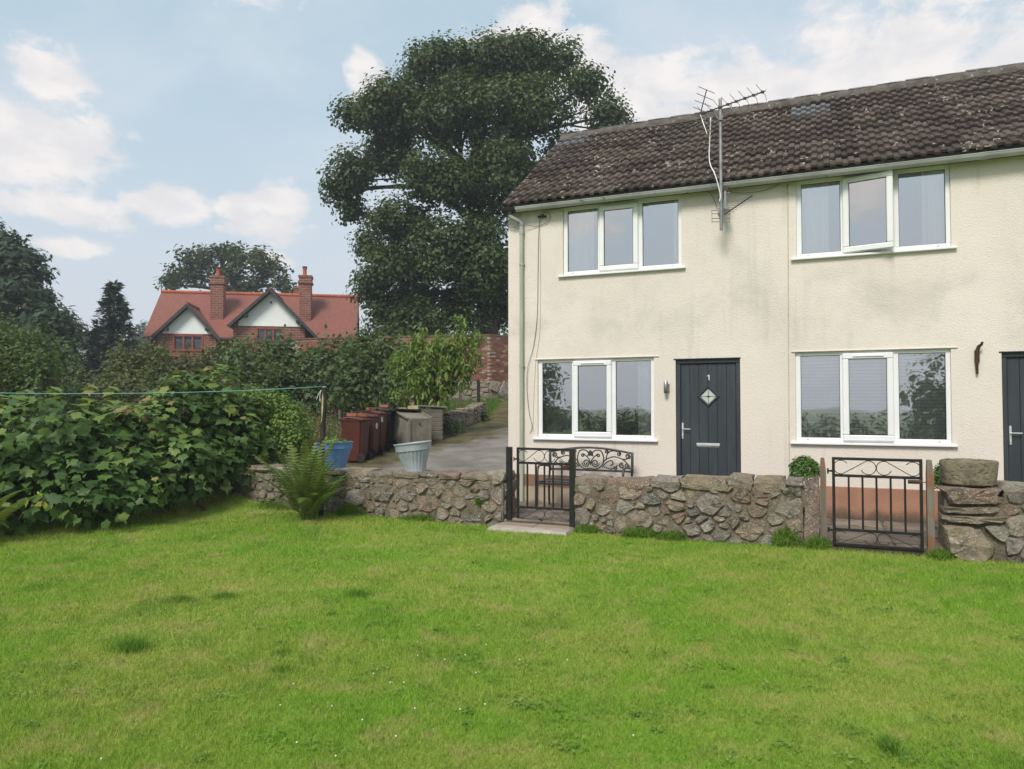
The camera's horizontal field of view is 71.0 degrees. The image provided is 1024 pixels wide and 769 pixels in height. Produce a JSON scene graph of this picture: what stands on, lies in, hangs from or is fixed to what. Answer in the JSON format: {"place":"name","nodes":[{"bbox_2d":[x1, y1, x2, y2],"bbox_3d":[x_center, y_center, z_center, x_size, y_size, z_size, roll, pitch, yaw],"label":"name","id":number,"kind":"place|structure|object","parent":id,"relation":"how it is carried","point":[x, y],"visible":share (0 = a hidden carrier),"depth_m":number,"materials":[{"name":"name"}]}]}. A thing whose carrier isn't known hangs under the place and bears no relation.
{"place":"outdoors","nodes":[
{"label":"outdoors","id":0,"kind":"place"},
{"bbox_2d":[145,492,178,512],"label":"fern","id":1,"kind":"object","parent":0,"point":[165,506],"visible":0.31,"depth_m":11.24,"materials":[{"name":"green plant"}]},
{"bbox_2d":[63,394,502,473],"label":"rough grass","id":2,"kind":"structure","parent":0,"point":[454,406],"depth_m":26.77,"materials":[{"name":"green plant"}]},
{"bbox_2d":[346,400,507,471],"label":"drive","id":3,"kind":"structure","parent":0,"point":[480,446],"depth_m":16.96,"materials":[{"name":"concrete"}]},
{"bbox_2d":[338,416,373,461],"bbox_3d":[-3.510,1.226,16.168,0.666,1.019,0.524,0,-2,12],"label":"wheelie bin","id":4,"kind":"object","parent":3,"relation":"on","point":[355,429],"visible":0.98,"depth_m":15.96,"materials":[{"name":"brown plastic"}]},
{"bbox_2d":[358,413,383,456],"bbox_3d":[-3.381,1.177,16.819,0.666,1.019,0.524,0,-2,12],"label":"wheelie bin","id":5,"kind":"object","parent":3,"relation":"on","point":[374,449],"visible":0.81,"depth_m":16.64,"materials":[{"name":"brown plastic"}]},
{"bbox_2d":[359,410,390,450],"bbox_3d":[-3.323,1.133,17.421,0.666,1.019,0.524,0,-2,12],"label":"wheelie bin","id":6,"kind":"object","parent":3,"relation":"on","point":[383,445],"visible":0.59,"depth_m":17.34,"materials":[{"name":"brown plastic"}]},
{"bbox_2d":[371,407,398,447],"bbox_3d":[-3.241,1.086,18.073,0.666,1.019,0.524,0,-2,12],"label":"wheelie bin","id":7,"kind":"object","parent":3,"relation":"on","point":[390,441],"visible":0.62,"depth_m":17.94,"materials":[{"name":"black plastic"}]},
{"bbox_2d":[393,410,432,443],"bbox_3d":[-2.561,1.127,18.233,0.730,1.059,0.890,1,-2,-38],"label":"coal bunker","id":8,"kind":"object","parent":3,"relation":"on","point":[412,426],"visible":0.74,"depth_m":17.99,"materials":[{"name":"concrete"}]},
{"bbox_2d":[391,408,421,410],"bbox_3d":[-2.828,0.667,18.535,0.820,0.030,0.640,4,-8,-30],"label":"cover board","id":9,"kind":"object","parent":8,"relation":"on","point":[406,409],"visible":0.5,"depth_m":18.34,"materials":[{"name":"black plastic"}]},
{"bbox_2d":[408,406,419,408],"bbox_3d":[-2.537,0.594,18.491,0.286,0.090,0.120,0,-2,14],"label":"timber block","id":10,"kind":"object","parent":9,"relation":"on","point":[413,407],"depth_m":18.44,"materials":[{"name":"beige wood"}]},
{"bbox_2d":[414,405,447,440],"bbox_3d":[-2.192,1.064,19.284,0.720,1.017,0.860,1,-2,-20],"label":"coal bunker","id":11,"kind":"object","parent":3,"relation":"on","point":[437,425],"visible":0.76,"depth_m":18.96,"materials":[{"name":"concrete"}]},
{"bbox_2d":[1,390,1010,562],"bbox_3d":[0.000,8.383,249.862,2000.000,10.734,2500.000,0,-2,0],"label":"ground","id":12,"kind":"structure","parent":0,"point":[388,517],"depth_m":13.74,"materials":[{"name":"green plant"}]},
{"bbox_2d":[0,216,74,335],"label":"cedar tree","id":13,"kind":"object","parent":12,"relation":"on","point":[20,263],"visible":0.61,"depth_m":37.30,"materials":[{"name":"green plant"}]},
{"bbox_2d":[0,312,87,449],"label":"light shrub","id":14,"kind":"object","parent":12,"relation":"on","point":[14,378],"visible":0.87,"depth_m":17.24,"materials":[{"name":"green plant"}]},
{"bbox_2d":[4,300,92,396],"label":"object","id":15,"kind":"object","parent":12,"relation":"on","point":[65,330],"visible":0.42,"depth_m":32.87,"materials":[{"name":"plant"}]},
{"bbox_2d":[35,348,95,387],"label":"slate roofed house","id":16,"kind":"structure","parent":12,"relation":"on","point":[83,351],"depth_m":74.09,"materials":[{"name":"grey glass"}]},
{"bbox_2d":[68,310,88,339],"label":"tree","id":17,"kind":"object","parent":12,"relation":"on","point":[83,325],"visible":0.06,"depth_m":120.51,"materials":[{"name":"green plant"}]},
{"bbox_2d":[74,330,91,345],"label":"tree","id":18,"kind":"object","parent":12,"relation":"on","point":[83,339],"visible":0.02,"depth_m":109.06,"materials":[{"name":"green plant"}]},
{"bbox_2d":[73,280,142,399],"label":"spruce tree","id":19,"kind":"object","parent":12,"relation":"on","point":[107,330],"visible":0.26,"depth_m":41.70,"materials":[{"name":"green plant"}]},
{"bbox_2d":[124,319,150,351],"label":"tree","id":20,"kind":"object","parent":12,"relation":"on","point":[140,333],"visible":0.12,"depth_m":114.13,"materials":[{"name":"green plant"}]},
{"bbox_2d":[44,367,263,437],"bbox_3d":[-9.896,0.681,19.554,6.809,2.615,3.063,0,-2,0],"label":"shrub","id":21,"kind":"object","parent":12,"relation":"on","point":[136,388],"visible":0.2,"depth_m":19.70,"materials":[{"name":"green plant"}]},
{"bbox_2d":[95,333,232,422],"bbox_3d":[-12.489,0.023,26.114,5.041,3.891,3.609,1,-2,-20],"label":"olive shrub","id":22,"kind":"object","parent":12,"relation":"on","point":[125,365],"visible":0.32,"depth_m":25.90,"materials":[{"name":"green plant"}]},
{"bbox_2d":[152,240,297,293],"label":"broadleaf tree","id":23,"kind":"object","parent":12,"relation":"on","point":[266,267],"visible":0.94,"depth_m":71.83,"materials":[{"name":"green plant"}]},
{"bbox_2d":[143,266,359,370],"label":"red house","id":24,"kind":"structure","parent":12,"relation":"on","point":[195,319],"depth_m":46.46,"materials":[{"name":"brick"}]},
{"bbox_2d":[172,334,203,350],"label":"window","id":25,"kind":"structure","parent":24,"relation":"in","point":[176,343],"depth_m":44.93,"materials":[{"name":"red wood"}]},
{"bbox_2d":[255,327,282,346],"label":"window","id":26,"kind":"structure","parent":24,"relation":"in","point":[261,332],"depth_m":44.55,"materials":[{"name":"red wood"}]},
{"bbox_2d":[216,383,318,465],"bbox_3d":[-4.513,1.031,12.954,2.096,2.111,1.507,0,-2,0],"label":"privet bush","id":27,"kind":"object","parent":12,"relation":"on","point":[280,419],"visible":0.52,"depth_m":12.68,"materials":[{"name":"green plant"}]},
{"bbox_2d":[190,324,383,419],"bbox_3d":[-8.161,-0.301,25.782,8.140,3.828,3.359,0,-2,15],"label":"hedgerow shrub","id":28,"kind":"object","parent":12,"relation":"on","point":[284,366],"visible":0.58,"depth_m":25.37,"materials":[{"name":"green plant"}]},
{"bbox_2d":[316,384,326,516],"bbox_3d":[-2.899,1.101,10.939,0.151,2.231,0.096,-1,-2,23],"label":"clothes post","id":29,"kind":"object","parent":12,"relation":"on","point":[323,416],"visible":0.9,"depth_m":10.93,"materials":[{"name":"brown wood"}]},
{"bbox_2d":[8,386,320,393],"bbox_3d":[-6.695,0.023,9.788,7.971,0.210,0.010,1,-2,-17],"label":"washing line","id":30,"kind":"object","parent":29,"relation":"attached to","point":[147,393],"visible":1,"depth_m":10.19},
{"bbox_2d":[296,404,358,453],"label":"dry weeds","id":31,"kind":"object","parent":12,"relation":"on","point":[326,432],"visible":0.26,"depth_m":17.32,"materials":[{"name":"plant"}]},
{"bbox_2d":[172,464,516,525],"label":"garden wall","id":32,"kind":"structure","parent":12,"relation":"on","point":[448,495],"depth_m":10.64,"materials":[{"name":"stone"}]},
{"bbox_2d":[316,441,353,467],"bbox_3d":[-2.831,1.127,11.459,0.604,0.410,0.604,-3,-3,23],"label":"plant pot","id":33,"kind":"object","parent":32,"relation":"on","point":[340,452],"visible":0.64,"depth_m":11.28,"materials":[{"name":"blue plastic"}]},
{"bbox_2d":[325,433,350,442],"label":"pot weeds","id":34,"kind":"object","parent":33,"relation":"in","point":[331,440],"visible":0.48,"depth_m":11.43,"materials":[{"name":"green plant"}]},
{"bbox_2d":[393,440,431,471],"bbox_3d":[-1.486,1.106,10.883,0.584,0.450,0.584,-7,-2,23],"label":"plant pot","id":35,"kind":"object","parent":32,"relation":"on","point":[413,456],"visible":0.91,"depth_m":10.70,"materials":[{"name":"grey plastic"}]},
{"bbox_2d":[474,498,484,505],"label":"moss tuft","id":36,"kind":"object","parent":32,"relation":"attached to","point":[478,501],"visible":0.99,"depth_m":10.16,"materials":[{"name":"green plant"}]},
{"bbox_2d":[316,322,442,416],"bbox_3d":[-4.018,-0.364,23.174,4.339,3.641,2.771,-1,-2,22],"label":"dark shrub","id":37,"kind":"object","parent":12,"relation":"on","point":[361,378],"visible":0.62,"depth_m":23.11,"materials":[{"name":"green plant"}]},
{"bbox_2d":[285,380,479,441],"bbox_3d":[-3.341,0.920,20.706,1.065,2.353,9.139,-1,-2,26],"label":"wire fence","id":38,"kind":"object","parent":12,"relation":"on","point":[460,402],"visible":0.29,"depth_m":24.15,"materials":[{"name":"grey metal"}]},
{"bbox_2d":[288,334,507,405],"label":"brick wall","id":39,"kind":"structure","parent":12,"relation":"on","point":[492,375],"depth_m":29.78,"materials":[{"name":"brick"}]},
{"bbox_2d":[382,314,486,413],"bbox_3d":[-2.110,-0.194,19.627,2.927,3.503,1.524,0,-2,0],"label":"young fruit tree","id":40,"kind":"object","parent":12,"relation":"on","point":[427,372],"visible":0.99,"depth_m":19.43,"materials":[{"name":"green plant"}]},
{"bbox_2d":[442,414,465,436],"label":"ivy bush","id":41,"kind":"object","parent":12,"relation":"on","point":[457,428],"visible":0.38,"depth_m":20.20,"materials":[{"name":"green plant"}]},
{"bbox_2d":[442,402,486,432],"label":"retaining wall","id":42,"kind":"structure","parent":12,"relation":"on","point":[471,413],"depth_m":21.93,"materials":[{"name":"stone"}]},
{"bbox_2d":[316,19,639,335],"bbox_3d":[-1.773,-8.928,36.274,16.326,19.346,8.339,0,-2,0],"label":"sycamore tree","id":43,"kind":"object","parent":12,"relation":"on","point":[522,105],"visible":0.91,"depth_m":35.10,"materials":[{"name":"green plant"}]},
{"bbox_2d":[464,401,501,426],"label":"verge grass","id":44,"kind":"structure","parent":12,"relation":"on","point":[492,409],"depth_m":26.05,"materials":[{"name":"green plant"}]},
{"bbox_2d":[481,408,489,420],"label":"plant","id":45,"kind":"object","parent":12,"relation":"on","point":[485,416],"depth_m":22.90,"materials":[{"name":"green plant"}]},
{"bbox_2d":[498,323,507,335],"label":"tree","id":46,"kind":"object","parent":12,"relation":"on","point":[502,331],"visible":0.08,"depth_m":62.22,"materials":[{"name":"green plant"}]},
{"bbox_2d":[487,522,573,535],"bbox_3d":[0.302,2.030,9.784,1.158,0.216,0.644,-1,-2,23],"label":"gate step","id":47,"kind":"object","parent":12,"relation":"on","point":[515,527],"visible":0.44,"depth_m":9.62,"materials":[{"name":"concrete"}]},
{"bbox_2d":[574,472,819,547],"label":"garden wall","id":48,"kind":"structure","parent":12,"relation":"on","point":[735,507],"depth_m":8.98,"materials":[{"name":"stone"}]},
{"bbox_2d":[501,62,1023,523],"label":"cottage","id":49,"kind":"structure","parent":12,"relation":"on","point":[847,280],"depth_m":10.67,"materials":[{"name":"paint"}]},
{"bbox_2d":[532,357,681,446],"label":"window","id":50,"kind":"structure","parent":49,"relation":"in","point":[602,399],"depth_m":11.57,"materials":[{"name":"white plastic"}]},
{"bbox_2d":[558,196,685,277],"bbox_3d":[1.744,-2.350,11.528,2.071,1.155,0.403,-1,-2,22],"label":"window","id":51,"kind":"structure","parent":49,"relation":"in","point":[639,235],"depth_m":11.47,"materials":[{"name":"white plastic"}]},
{"bbox_2d":[664,381,669,392],"bbox_3d":[2.385,0.040,11.075,0.076,0.192,0.106,-1,-2,23],"label":"wall lamp","id":52,"kind":"object","parent":49,"relation":"attached to","point":[666,387],"visible":1,"depth_m":11.04,"materials":[{"name":"metal"}]},
{"bbox_2d":[673,357,740,475],"bbox_3d":[2.974,0.677,10.913,0.995,2.157,0.112,-1,-2,23],"label":"door","id":53,"kind":"structure","parent":49,"relation":"in","point":[708,410],"depth_m":10.93,"materials":[{"name":"metal"}]},
{"bbox_2d":[693,86,766,230],"bbox_3d":[3.195,-3.365,10.367,0.584,2.167,1.242,1,-2,-25],"label":"television aerial","id":54,"kind":"object","parent":49,"relation":"attached to","point":[723,194],"visible":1,"depth_m":10.59,"materials":[{"name":"metal"}]},
{"bbox_2d":[790,349,957,446],"bbox_3d":[5.021,0.189,10.070,2.086,1.327,0.406,-1,-2,22],"label":"window","id":55,"kind":"structure","parent":49,"relation":"in","point":[878,397],"depth_m":10.01,"materials":[{"name":"white plastic"}]},
{"bbox_2d":[791,165,956,260],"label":"window","id":56,"kind":"structure","parent":49,"relation":"in","point":[908,210],"depth_m":10.00,"materials":[{"name":"white plastic"}]},
{"bbox_2d":[974,342,983,373],"bbox_3d":[6.167,-0.352,9.483,0.072,0.425,0.134,0,-2,3],"label":"iron hook","id":57,"kind":"object","parent":49,"relation":"attached to","point":[977,355],"visible":1,"depth_m":9.49,"materials":[{"name":"metal"}]},
{"bbox_2d":[999,351,1023,481],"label":"door","id":58,"kind":"structure","parent":49,"relation":"in","point":[1012,364],"depth_m":9.41,"materials":[{"name":"metal"}]},
{"bbox_2d":[935,480,1023,562],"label":"garden wall","id":59,"kind":"structure","parent":12,"relation":"on","point":[980,524],"depth_m":7.80,"materials":[{"name":"stone"}]},
{"bbox_2d":[939,458,998,486],"bbox_3d":[5.161,0.994,8.108,0.574,0.288,0.528,-1,-2,23],"label":"stone trough","id":60,"kind":"object","parent":59,"relation":"on","point":[966,472],"visible":1,"depth_m":7.91,"materials":[{"name":"stone"}]},
{"bbox_2d":[0,490,1023,768],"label":"lawn","id":61,"kind":"structure","parent":0,"point":[530,678],"depth_m":4.78,"materials":[{"name":"plant"}]},
{"bbox_2d":[0,488,38,527],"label":"fern","id":62,"kind":"object","parent":61,"relation":"on","point":[12,507],"visible":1,"depth_m":8.73,"materials":[{"name":"green plant"}]},
{"bbox_2d":[99,631,162,655],"bbox_3d":[-2.665,1.790,5.007,0.397,0.126,0.327,-1,-2,25],"label":"grass tuft","id":63,"kind":"object","parent":61,"relation":"on","point":[133,643],"visible":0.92,"depth_m":4.97,"materials":[{"name":"green plant"}]},
{"bbox_2d":[0,364,280,535],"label":"sycamore hedge","id":64,"kind":"object","parent":61,"relation":"on","point":[202,457],"visible":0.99,"depth_m":10.25,"materials":[{"name":"green plant"}]},
{"bbox_2d":[155,593,203,602],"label":"grass tuft","id":65,"kind":"object","parent":61,"relation":"on","point":[183,598],"visible":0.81,"depth_m":6.22,"materials":[{"name":"green plant"}]},
{"bbox_2d":[208,589,245,599],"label":"grass tuft","id":66,"kind":"object","parent":61,"relation":"on","point":[226,595],"visible":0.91,"depth_m":6.31,"materials":[{"name":"green plant"}]},
{"bbox_2d":[252,499,293,510],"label":"grass tuft","id":67,"kind":"object","parent":61,"relation":"on","point":[270,503],"visible":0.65,"depth_m":11.47,"materials":[{"name":"green plant"}]},
{"bbox_2d":[264,647,296,656],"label":"grass tuft","id":68,"kind":"object","parent":61,"relation":"on","point":[274,652],"visible":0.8,"depth_m":4.88,"materials":[{"name":"green plant"}]},
{"bbox_2d":[266,662,303,674],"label":"grass tuft","id":69,"kind":"object","parent":61,"relation":"on","point":[283,670],"visible":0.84,"depth_m":4.56,"materials":[{"name":"green plant"}]},
{"bbox_2d":[240,434,357,520],"bbox_3d":[-3.058,1.364,10.604,1.601,1.246,1.655,0,-2,0],"label":"fern","id":70,"kind":"object","parent":61,"relation":"on","point":[307,492],"visible":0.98,"depth_m":10.36,"materials":[{"name":"green plant"}]},
{"bbox_2d":[334,502,367,516],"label":"grass tuft","id":71,"kind":"object","parent":61,"relation":"on","point":[342,509],"visible":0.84,"depth_m":10.93,"materials":[{"name":"green plant"}]},
{"bbox_2d":[341,584,376,597],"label":"grass tuft","id":72,"kind":"object","parent":61,"relation":"on","point":[361,593],"visible":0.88,"depth_m":6.33,"materials":[{"name":"green plant"}]},
{"bbox_2d":[399,512,435,521],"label":"grass tuft","id":73,"kind":"object","parent":61,"relation":"on","point":[422,517],"visible":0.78,"depth_m":10.48,"materials":[{"name":"green plant"}]},
{"bbox_2d":[0,532,1023,768],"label":"lawn weeds","id":74,"kind":"object","parent":61,"relation":"on","point":[530,702],"visible":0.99,"depth_m":4.17,"materials":[{"name":"green plant"}]},
{"bbox_2d":[573,523,604,533],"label":"moss tuft","id":75,"kind":"object","parent":61,"relation":"on","point":[582,528],"visible":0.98,"depth_m":9.49,"materials":[{"name":"green plant"}]},
{"bbox_2d":[620,524,658,537],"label":"grass tuft","id":76,"kind":"object","parent":61,"relation":"on","point":[633,532],"visible":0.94,"depth_m":9.19,"materials":[{"name":"green plant"}]},
{"bbox_2d":[654,528,688,540],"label":"moss tuft","id":77,"kind":"object","parent":61,"relation":"on","point":[669,535],"visible":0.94,"depth_m":9.05,"materials":[{"name":"green plant"}]},
{"bbox_2d":[768,524,805,547],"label":"moss tuft","id":78,"kind":"object","parent":61,"relation":"on","point":[780,539],"visible":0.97,"depth_m":8.53,"materials":[{"name":"green plant"}]},
{"bbox_2d":[801,534,832,550],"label":"moss tuft","id":79,"kind":"object","parent":61,"relation":"on","point":[812,541],"visible":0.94,"depth_m":8.41,"materials":[{"name":"green plant"}]},
{"bbox_2d":[870,730,911,756],"bbox_3d":[1.839,1.750,3.501,0.177,0.078,0.167,1,-2,-30],"label":"grass tuft","id":80,"kind":"object","parent":61,"relation":"on","point":[888,743],"visible":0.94,"depth_m":3.50,"materials":[{"name":"green plant"}]},
{"bbox_2d":[923,547,954,561],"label":"moss tuft","id":81,"kind":"object","parent":61,"relation":"on","point":[941,554],"visible":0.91,"depth_m":7.87,"materials":[{"name":"green plant"}]},
{"bbox_2d":[0,0,1023,335],"label":"sky","id":82,"kind":"structure","parent":0,"point":[131,131],"materials":[{"name":"blue"}]},
{"bbox_2d":[507,501,942,555],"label":"patio","id":83,"kind":"structure","parent":0,"point":[883,539],"depth_m":9.21,"materials":[{"name":"grey concrete"}]},
{"bbox_2d":[506,447,512,520],"bbox_3d":[-0.038,1.497,10.127,0.074,1.232,0.074,-1,-2,23],"label":"gate post","id":84,"kind":"object","parent":83,"relation":"on","point":[509,483],"visible":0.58,"depth_m":10.10,"materials":[{"name":"black paint"}]},
{"bbox_2d":[513,447,568,520],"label":"iron gate","id":85,"kind":"structure","parent":84,"relation":"attached to","point":[518,506],"depth_m":9.99,"materials":[{"name":"black metal"}]},
{"bbox_2d":[569,449,575,528],"bbox_3d":[0.819,1.485,9.689,0.074,1.232,0.074,-1,-2,23],"label":"gate post","id":86,"kind":"object","parent":83,"relation":"on","point":[572,464],"visible":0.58,"depth_m":9.66,"materials":[{"name":"black paint"}]},
{"bbox_2d":[537,446,633,505],"bbox_3d":[1.116,1.441,11.009,1.378,0.945,0.658,-1,-2,23],"label":"garden bench","id":87,"kind":"object","parent":83,"relation":"on","point":[548,480],"visible":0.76,"depth_m":11.22,"materials":[{"name":"brown metal"}]},
{"bbox_2d":[788,455,819,480],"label":"box bush","id":88,"kind":"object","parent":83,"relation":"on","point":[798,465],"visible":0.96,"depth_m":9.15,"materials":[{"name":"green plant"}]},
{"bbox_2d":[820,458,826,543],"bbox_3d":[3.698,1.484,8.516,0.066,1.225,0.100,-1,-2,23],"label":"gate post","id":89,"kind":"object","parent":83,"relation":"on","point":[823,506],"visible":0.77,"depth_m":8.47,"materials":[{"name":"wood"}]},
{"bbox_2d":[827,457,926,551],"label":"iron gate","id":90,"kind":"structure","parent":89,"relation":"attached to","point":[917,480],"depth_m":8.27,"materials":[{"name":"black metal"}]},
{"bbox_2d":[926,460,934,552],"bbox_3d":[4.732,1.470,8.112,0.072,1.230,0.100,-1,-2,23],"label":"gate post","id":91,"kind":"object","parent":83,"relation":"on","point":[930,513],"visible":0.77,"depth_m":8.07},
{"bbox_2d":[933,463,947,489],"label":"box bush","id":92,"kind":"object","parent":83,"relation":"on","point":[937,479],"visible":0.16,"depth_m":8.63,"materials":[{"name":"green plant"}]}
]}

